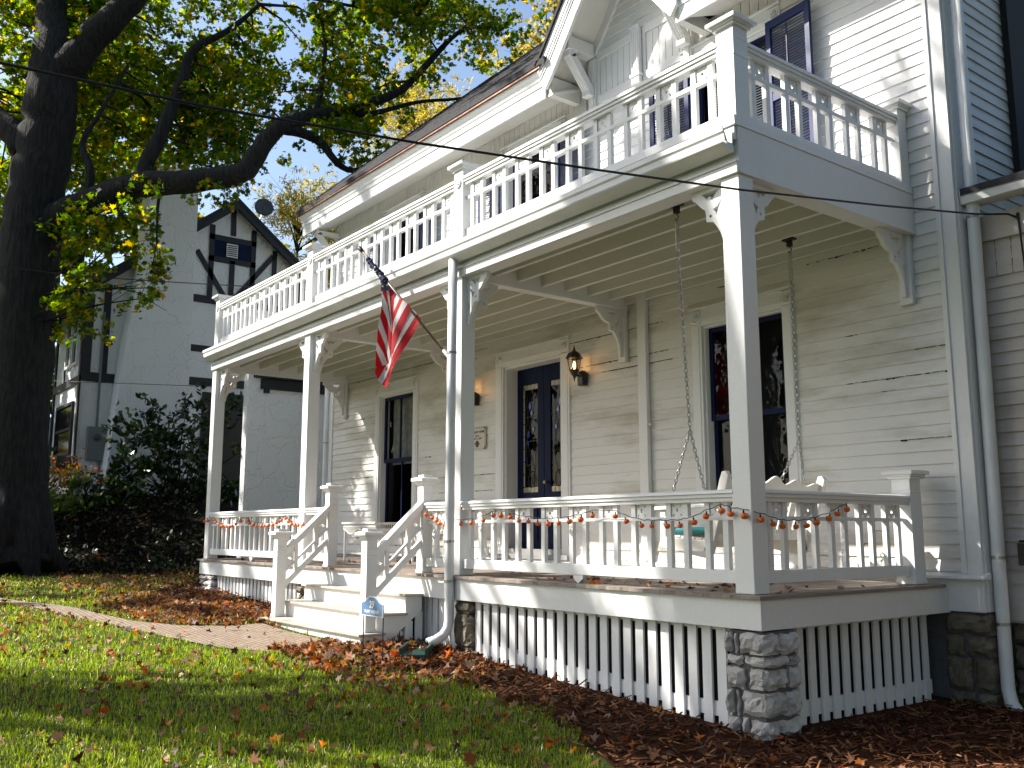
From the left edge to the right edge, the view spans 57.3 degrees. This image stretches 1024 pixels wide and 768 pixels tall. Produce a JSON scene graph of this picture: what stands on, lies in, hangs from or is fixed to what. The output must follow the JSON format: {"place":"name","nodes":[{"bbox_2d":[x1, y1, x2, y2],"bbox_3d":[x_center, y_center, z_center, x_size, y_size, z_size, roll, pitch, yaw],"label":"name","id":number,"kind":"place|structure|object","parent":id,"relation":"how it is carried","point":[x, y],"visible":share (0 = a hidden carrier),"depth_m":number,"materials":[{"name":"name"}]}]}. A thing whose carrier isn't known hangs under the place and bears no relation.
{"place":"outdoors","nodes":[
{"label":"outdoors","id":0,"kind":"place"},
{"bbox_2d":[0,598,340,651],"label":"path","id":1,"kind":"structure","parent":0,"point":[219,635],"depth_m":9.87,"materials":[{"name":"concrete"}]},
{"bbox_2d":[41,502,318,575],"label":"hedge","id":2,"kind":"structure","parent":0,"point":[201,507],"depth_m":19.12,"materials":[{"name":"green plant"}]},
{"bbox_2d":[48,454,82,494],"bbox_3d":[-10.024,2.170,20.441,1.448,1.359,1.552,7,-11,-37],"label":"azalea bush","id":3,"kind":"object","parent":2,"relation":"on","point":[54,480],"visible":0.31,"depth_m":20.51,"materials":[{"name":"green plant"}]},
{"bbox_2d":[49,469,97,530],"bbox_3d":[-9.201,2.444,19.416,1.296,1.374,1.096,-7,-11,39],"label":"hydrangea","id":4,"kind":"object","parent":2,"relation":"on","point":[66,507],"visible":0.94,"depth_m":19.33,"materials":[{"name":"plant"}]},
{"bbox_2d":[50,447,108,504],"bbox_3d":[-9.357,2.034,20.183,1.388,1.401,1.059,0,-9,0],"label":"azalea bush","id":5,"kind":"object","parent":2,"relation":"on","point":[78,478],"visible":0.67,"depth_m":20.21,"materials":[{"name":"orange plant"}]},
{"bbox_2d":[49,382,242,510],"bbox_3d":[-7.639,1.785,20.944,4.860,3.778,3.194,7,-11,-37],"label":"shrub","id":6,"kind":"object","parent":2,"relation":"on","point":[146,466],"visible":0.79,"depth_m":20.77,"materials":[{"name":"green plant"}]},
{"bbox_2d":[0,0,551,577],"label":"maple tree","id":7,"kind":"object","parent":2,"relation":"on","point":[44,216],"visible":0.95,"depth_m":18.88,"materials":[{"name":"green plant"}]},
{"bbox_2d":[0,0,555,416],"label":"sky","id":8,"kind":"structure","parent":0,"point":[300,159],"materials":[{"name":"blue"}]},
{"bbox_2d":[0,551,1023,767],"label":"ground","id":9,"kind":"structure","parent":0,"point":[590,749],"depth_m":6.48,"materials":[{"name":"green plant"}]},
{"bbox_2d":[0,13,234,413],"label":"background tree","id":10,"kind":"object","parent":9,"relation":"on","point":[76,257],"visible":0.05,"depth_m":31.04,"materials":[{"name":"green plant"}]},
{"bbox_2d":[13,485,256,575],"bbox_3d":[-10.273,3.057,20.014,17.150,1.953,4.605,0,-9,0],"label":"ground cover","id":11,"kind":"object","parent":9,"relation":"on","point":[144,500],"visible":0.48,"depth_m":18.96,"materials":[{"name":"green plant"}]},
{"bbox_2d":[48,163,329,557],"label":"tudor house","id":12,"kind":"structure","parent":9,"relation":"on","point":[243,245],"depth_m":22.60,"materials":[{"name":"white paint"}]},
{"bbox_2d":[52,401,74,456],"bbox_3d":[-10.893,1.134,22.759,0.058,1.270,1.680,7,-11,-37],"label":"window","id":13,"kind":"structure","parent":12,"relation":"in","point":[64,417],"depth_m":22.75,"materials":[{"name":"black glass"}]},
{"bbox_2d":[64,314,73,370],"bbox_3d":[-10.902,-1.102,23.122,0.058,1.500,0.550,7,-11,-37],"label":"window","id":14,"kind":"structure","parent":12,"relation":"in","point":[70,330],"depth_m":23.18,"materials":[{"name":"white glass"}]},
{"bbox_2d":[70,304,81,366],"bbox_3d":[-10.507,-1.182,22.611,0.058,1.500,0.550,7,-11,-37],"label":"window","id":15,"kind":"structure","parent":12,"relation":"in","point":[75,347],"depth_m":22.61,"materials":[{"name":"grey glass"}]},
{"bbox_2d":[85,312,105,486],"bbox_3d":[-9.711,0.597,22.012,0.400,4.700,0.210,7,-11,-37],"label":"electric meter","id":16,"kind":"object","parent":12,"relation":"attached to","point":[95,441],"visible":0.88,"depth_m":21.89,"materials":[{"name":"grey metal"}]},
{"bbox_2d":[60,381,243,386],"bbox_3d":[-12.225,-0.088,20.974,15.581,0.880,0.124,-3,-9,16],"label":"overhead cable","id":17,"kind":"object","parent":12,"relation":"attached to","point":[147,384],"visible":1,"depth_m":19.62,"materials":[{"name":"black plastic"}]},
{"bbox_2d":[198,392,243,496],"bbox_3d":[-7.151,1.755,23.916,1.650,3.000,0.048,7,-11,-37],"label":"window","id":18,"kind":"structure","parent":12,"relation":"in","point":[231,468],"depth_m":23.87,"materials":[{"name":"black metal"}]},
{"bbox_2d":[214,239,251,261],"bbox_3d":[-7.313,-3.491,24.604,0.990,0.440,0.065,7,-11,-37],"label":"attic window","id":19,"kind":"structure","parent":12,"relation":"in","point":[224,249],"depth_m":24.57,"materials":[{"name":"blue paint"}]},
{"bbox_2d":[254,199,273,219],"bbox_3d":[-6.796,-4.525,25.597,0.424,1.144,0.382,-4,-10,22],"label":"satellite dish","id":20,"kind":"object","parent":12,"relation":"attached to","point":[264,207],"visible":0.97,"depth_m":25.66,"materials":[{"name":"metal"}]},
{"bbox_2d":[210,162,339,289],"bbox_3d":[-7.774,-1.516,32.469,8.322,13.268,7.914,-7,-11,36],"label":"background tree","id":21,"kind":"object","parent":9,"relation":"on","point":[296,232],"visible":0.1,"depth_m":32.52,"materials":[{"name":"yellow plant"}]},
{"bbox_2d":[261,475,439,645],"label":"front steps","id":22,"kind":"structure","parent":9,"relation":"on","point":[328,610],"depth_m":9.81,"materials":[{"name":"white paint"}]},
{"bbox_2d":[272,53,472,281],"bbox_3d":[-3.195,-3.199,31.276,8.667,16.425,7.938,-1,-9,5],"label":"background tree","id":23,"kind":"object","parent":9,"relation":"on","point":[422,114],"visible":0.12,"depth_m":31.36,"materials":[{"name":"yellow plant"}]},
{"bbox_2d":[0,505,905,767],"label":"fallen leaves","id":24,"kind":"object","parent":9,"relation":"on","point":[326,644],"visible":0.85,"depth_m":8.22,"materials":[{"name":"brown plant"}]},
{"bbox_2d":[399,0,558,136],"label":"background tree","id":25,"kind":"object","parent":9,"relation":"on","point":[535,39],"visible":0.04,"depth_m":32.69,"materials":[{"name":"yellow plant"}]},
{"bbox_2d":[295,0,1023,706],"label":"white house","id":26,"kind":"structure","parent":9,"relation":"on","point":[887,380],"depth_m":9.49,"materials":[{"name":"paint"}]},
{"bbox_2d":[0,266,305,289],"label":"overhead cable","id":27,"kind":"object","parent":26,"relation":"attached to","point":[129,279],"visible":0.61,"depth_m":15.27,"materials":[{"name":"black plastic"}]},
{"bbox_2d":[321,387,329,552],"bbox_3d":[-3.362,1.558,16.848,0.100,3.800,0.097,7,-11,-37],"label":"downpipe","id":28,"kind":"object","parent":26,"relation":"attached to","point":[325,438],"visible":0.52,"depth_m":16.89,"materials":[{"name":"white metal"}]},
{"bbox_2d":[373,375,419,531],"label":"window","id":29,"kind":"structure","parent":26,"relation":"in","point":[396,415],"depth_m":15.39,"materials":[{"name":"white paint"}]},
{"bbox_2d":[381,190,425,264],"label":"window","id":30,"kind":"structure","parent":26,"relation":"in","point":[419,195],"depth_m":15.88,"materials":[{"name":"glass"}]},
{"bbox_2d":[474,381,478,405],"bbox_3d":[-0.593,0.052,13.263,0.282,0.494,0.216,7,-11,-37],"label":"wall lantern","id":31,"kind":"object","parent":26,"relation":"attached to","point":[476,398],"depth_m":13.24,"materials":[{"name":"black metal"}]},
{"bbox_2d":[474,426,485,449],"bbox_3d":[-0.484,0.771,13.203,0.021,0.315,0.390,7,-11,-37],"label":"house plaque","id":32,"kind":"object","parent":26,"relation":"attached to","point":[479,438],"visible":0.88,"depth_m":13.14,"materials":[{"name":"grey metal"}]},
{"bbox_2d":[0,61,1023,265],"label":"overhead cable","id":33,"kind":"object","parent":26,"relation":"attached to","point":[335,128],"visible":1,"depth_m":5.61,"materials":[{"name":"black plastic"}]},
{"bbox_2d":[489,335,571,560],"bbox_3d":[0.427,0.855,12.366,0.630,3.000,1.810,7,-11,-37],"label":"front door","id":34,"kind":"structure","parent":26,"relation":"in","point":[533,449],"depth_m":12.51,"materials":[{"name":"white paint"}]},
{"bbox_2d":[499,114,566,209],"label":"window","id":35,"kind":"structure","parent":26,"relation":"in","point":[555,123],"depth_m":13.23,"materials":[{"name":"glass"}]},
{"bbox_2d":[565,346,587,385],"bbox_3d":[0.797,-0.230,11.465,0.282,0.494,0.216,7,-11,-37],"label":"wall lantern","id":36,"kind":"object","parent":26,"relation":"attached to","point":[581,375],"depth_m":11.43,"materials":[{"name":"black metal"}]},
{"bbox_2d":[679,0,782,130],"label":"window","id":37,"kind":"structure","parent":26,"relation":"in","point":[763,15],"depth_m":9.98,"materials":[{"name":"glass"}]},
{"bbox_2d":[689,284,803,526],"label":"window","id":38,"kind":"structure","parent":26,"relation":"in","point":[779,414],"depth_m":10.03,"materials":[{"name":"white paint"}]},
{"bbox_2d":[950,0,1023,711],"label":"downpipe","id":39,"kind":"object","parent":26,"relation":"attached to","point":[1002,613],"visible":0.91,"depth_m":7.71,"materials":[{"name":"white metal"}]},
{"bbox_2d":[1017,540,1023,565],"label":"wall outlet box","id":40,"kind":"object","parent":26,"relation":"attached to","point":[1020,546],"visible":1,"depth_m":7.39,"materials":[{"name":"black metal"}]},
{"bbox_2d":[144,578,1023,767],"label":"mulch bed ground","id":41,"kind":"structure","parent":0,"point":[878,763],"depth_m":6.27,"materials":[{"name":"brown wood"}]},
{"bbox_2d":[361,596,383,660],"bbox_3d":[-1.266,2.339,8.483,0.027,0.825,0.400,7,-11,-37],"label":"house number sign","id":42,"kind":"object","parent":41,"relation":"on","point":[372,606],"visible":1,"depth_m":8.51,"materials":[{"name":"blue metal"}]},
{"bbox_2d":[399,640,434,657],"bbox_3d":[-0.886,2.496,8.832,0.265,0.090,0.620,0,-9,3],"label":"splash block","id":43,"kind":"object","parent":41,"relation":"on","point":[418,653],"depth_m":8.69,"materials":[{"name":"green plastic"}]},
{"bbox_2d":[197,10,950,740],"bbox_3d":[-0.686,0.652,11.447,2.586,5.364,10.952,7,-11,-37],"label":"porch","id":44,"kind":"object","parent":41,"relation":"on","point":[757,654],"visible":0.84,"depth_m":7.90,"materials":[{"name":"paint"}]},
{"bbox_2d":[203,515,304,527],"bbox_3d":[-3.753,1.968,13.366,0.057,0.175,3.655,7,-11,-37],"label":"pumpkin light string","id":45,"kind":"object","parent":44,"relation":"attached to","point":[261,525],"visible":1,"depth_m":13.11,"materials":[{"name":"orange plastic"}]},
{"bbox_2d":[342,522,403,559],"bbox_3d":[-2.040,2.310,13.759,0.532,0.558,1.025,7,-11,-37],"label":"wicker table","id":46,"kind":"object","parent":44,"relation":"on","point":[356,526],"visible":0.73,"depth_m":13.58,"materials":[{"name":"white wicker"}]},
{"bbox_2d":[358,246,446,387],"bbox_3d":[-1.160,-0.797,10.077,1.393,1.659,0.140,-6,-11,32],"label":"flag","id":47,"kind":"object","parent":44,"relation":"attached to","point":[395,333],"visible":0.97,"depth_m":10.18,"materials":[{"name":"red fabric"}]},
{"bbox_2d":[426,258,457,645],"bbox_3d":[-0.689,0.619,9.249,0.286,3.840,0.118,3,-9,-18],"label":"downpipe","id":48,"kind":"object","parent":44,"relation":"attached to","point":[442,635],"visible":0.94,"depth_m":9.22,"materials":[{"name":"white metal"}]},
{"bbox_2d":[411,499,475,562],"bbox_3d":[-0.918,1.919,12.628,0.669,0.981,0.648,7,-11,-37],"label":"wicker chair","id":49,"kind":"object","parent":44,"relation":"on","point":[412,541],"visible":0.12,"depth_m":12.60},
{"bbox_2d":[240,557,864,593],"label":"deck leaf litter","id":50,"kind":"object","parent":44,"relation":"on","point":[724,585],"visible":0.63,"depth_m":7.63,"materials":[{"name":"brown plant"}]},
{"bbox_2d":[424,503,849,528],"bbox_3d":[0.818,1.195,8.353,1.163,0.202,4.208,7,-11,-37],"label":"pumpkin light string","id":51,"kind":"object","parent":44,"relation":"attached to","point":[760,519],"visible":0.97,"depth_m":7.04,"materials":[{"name":"orange plastic"}]},
{"bbox_2d":[654,203,826,557],"bbox_3d":[1.863,0.027,8.036,1.570,2.853,0.792,7,-11,-37],"label":"porch swing","id":52,"kind":"object","parent":44,"relation":"hanging from","point":[725,482],"visible":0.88,"depth_m":7.76,"materials":[{"name":"white wood"}]},
{"bbox_2d":[675,527,791,533],"bbox_3d":[1.888,1.251,8.001,1.200,0.055,0.460,7,-11,-37],"label":"cushion","id":53,"kind":"object","parent":52,"relation":"on","point":[698,530],"visible":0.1,"depth_m":7.57,"materials":[{"name":"fabric"}]}
]}

